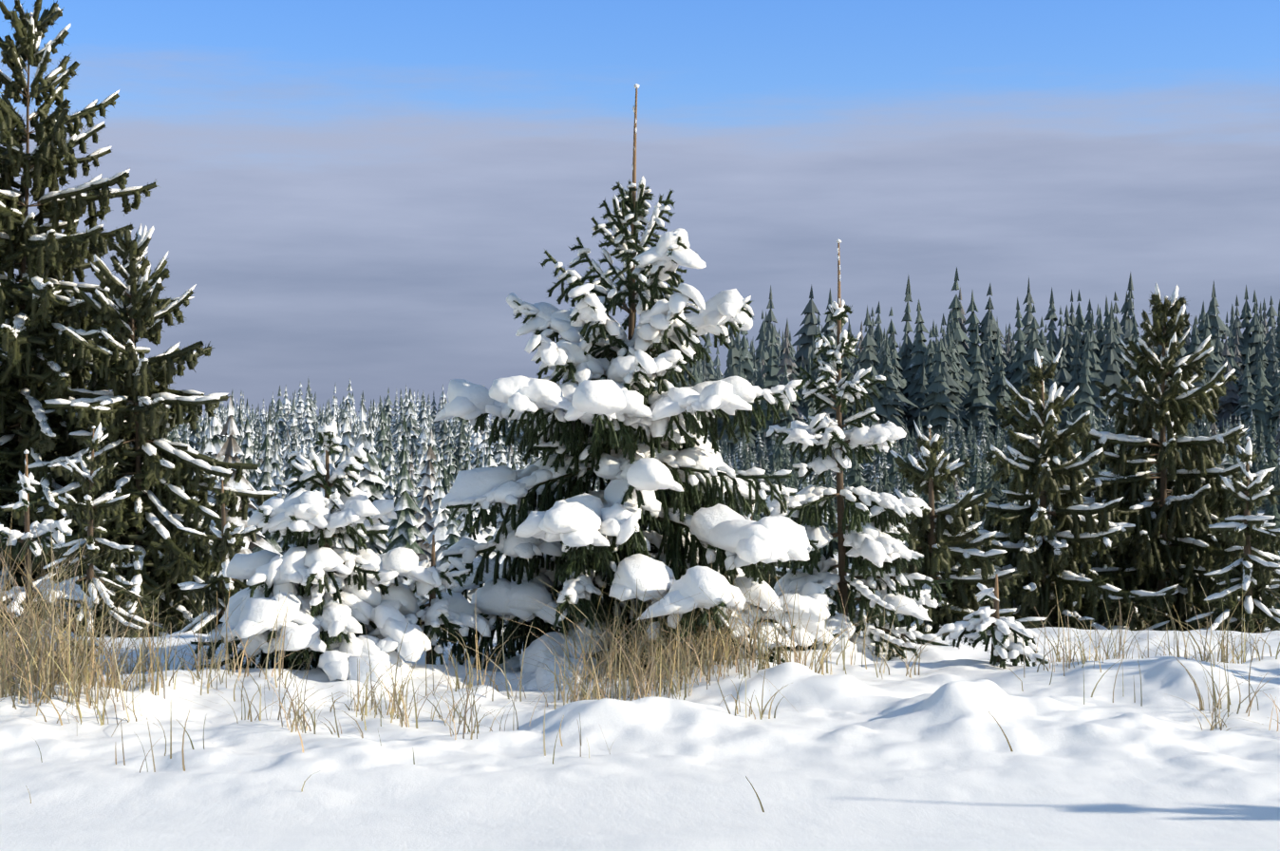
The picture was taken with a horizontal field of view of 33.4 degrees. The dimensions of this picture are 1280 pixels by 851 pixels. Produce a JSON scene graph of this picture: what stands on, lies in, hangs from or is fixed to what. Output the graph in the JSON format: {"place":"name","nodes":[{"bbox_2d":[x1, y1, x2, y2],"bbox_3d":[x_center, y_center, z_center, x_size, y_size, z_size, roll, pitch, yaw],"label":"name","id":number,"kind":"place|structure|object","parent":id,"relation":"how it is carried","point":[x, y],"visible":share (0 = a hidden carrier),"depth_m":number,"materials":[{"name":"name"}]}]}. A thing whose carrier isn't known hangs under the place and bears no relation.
{"place":"outdoors","nodes":[
{"label":"outdoors","id":0,"kind":"place"},
{"bbox_2d":[0,481,1279,850],"bbox_3d":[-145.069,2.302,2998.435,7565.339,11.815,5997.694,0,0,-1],"label":"ground snow","id":1,"kind":"structure","parent":0,"point":[858,757],"depth_m":9.93,"materials":[{"name":"white snow"}]},
{"bbox_2d":[0,449,104,672],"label":"spruce tree","id":2,"kind":"object","parent":1,"relation":"on","point":[47,529],"visible":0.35,"depth_m":13.37,"materials":[{"name":"white plant"}]},
{"bbox_2d":[33,422,168,638],"bbox_3d":[-5.313,1.299,20.796,1.506,2.674,1.527,0,0,43],"label":"spruce tree","id":3,"kind":"object","parent":1,"relation":"on","point":[89,510],"visible":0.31,"depth_m":20.71,"materials":[{"name":"green plant"}]},
{"bbox_2d":[0,0,222,633],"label":"spruce tree","id":4,"kind":"object","parent":1,"relation":"on","point":[37,354],"visible":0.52,"depth_m":25.47,"materials":[{"name":"green plant"}]},
{"bbox_2d":[0,224,280,638],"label":"spruce tree","id":5,"kind":"object","parent":1,"relation":"on","point":[155,519],"visible":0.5,"depth_m":24.50,"materials":[{"name":"green plant"}]},
{"bbox_2d":[172,476,263,634],"bbox_3d":[-3.659,1.409,18.840,1.131,1.914,1.141,0,0,-1],"label":"spruce tree","id":6,"kind":"object","parent":1,"relation":"on","point":[228,536],"visible":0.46,"depth_m":18.70,"materials":[{"name":"green plant"}]},
{"bbox_2d":[190,418,435,694],"bbox_3d":[-1.876,0.884,12.500,1.468,1.762,1.563,0,0,-1],"label":"spruce tree","id":7,"kind":"object","parent":1,"relation":"on","point":[338,598],"visible":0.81,"depth_m":12.31,"materials":[{"name":"white plant"}]},
{"bbox_2d":[402,534,490,664],"bbox_3d":[-1.254,1.237,12.879,0.574,1.155,0.568,0,0,-42],"label":"spruce sapling","id":8,"kind":"object","parent":1,"relation":"on","point":[437,611],"visible":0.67,"depth_m":12.79,"materials":[{"name":"green plant"}]},
{"bbox_2d":[423,83,839,691],"bbox_3d":[-0.039,-0.074,13.479,2.598,4.143,2.904,0,0,25],"label":"spruce tree","id":9,"kind":"object","parent":1,"relation":"on","point":[570,534],"visible":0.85,"depth_m":13.06,"materials":[{"name":"green plant"}]},
{"bbox_2d":[0,509,1279,811],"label":"dry grass","id":10,"kind":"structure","parent":1,"relation":"on","point":[32,666],"depth_m":11.62,"materials":[{"name":"beige plant"}]},
{"bbox_2d":[735,499,789,588],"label":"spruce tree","id":11,"kind":"object","parent":1,"relation":"on","point":[770,580],"visible":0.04,"depth_m":18.75,"materials":[{"name":"green plant"}]},
{"bbox_2d":[760,239,965,660],"bbox_3d":[1.392,0.294,14.711,1.760,3.157,1.450,0,0,-45],"label":"thin spruce tree","id":12,"kind":"object","parent":1,"relation":"on","point":[865,538],"visible":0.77,"depth_m":14.59,"materials":[{"name":"green plant"}]},
{"bbox_2d":[847,420,1046,634],"bbox_3d":[2.462,1.068,17.907,1.703,2.243,1.599,0,0,31],"label":"spruce tree","id":13,"kind":"object","parent":1,"relation":"on","point":[939,548],"visible":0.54,"depth_m":17.79,"materials":[{"name":"green plant"}]},
{"bbox_2d":[937,573,1050,668],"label":"spruce sapling","id":14,"kind":"object","parent":1,"relation":"on","point":[981,623],"visible":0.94,"depth_m":13.09,"materials":[{"name":"green plant"}]},
{"bbox_2d":[922,347,1178,630],"bbox_3d":[3.723,0.969,19.913,2.793,3.340,2.454,0,0,-1],"label":"spruce tree","id":15,"kind":"object","parent":1,"relation":"on","point":[1031,544],"visible":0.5,"depth_m":19.69,"materials":[{"name":"green plant"}]},
{"bbox_2d":[1038,282,1279,632],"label":"spruce tree","id":16,"kind":"object","parent":1,"relation":"on","point":[1175,542],"visible":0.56,"depth_m":20.75,"materials":[{"name":"green plant"}]},
{"bbox_2d":[1185,435,1279,633],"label":"spruce tree","id":17,"kind":"object","parent":1,"relation":"on","point":[1253,572],"visible":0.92,"depth_m":18.93,"materials":[{"name":"green plant"}]},
{"bbox_2d":[0,0,1279,424],"label":"sky","id":18,"kind":"structure","parent":0,"point":[360,191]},
{"bbox_2d":[111,384,1279,611],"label":"valley forest","id":19,"kind":"structure","parent":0,"point":[413,476],"depth_m":167.34,"materials":[{"name":"green plant"}]},
{"bbox_2d":[177,266,1279,464],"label":"forest ridge","id":20,"kind":"structure","parent":0,"point":[954,371],"depth_m":312.25,"materials":[{"name":"green plant"}]}
]}

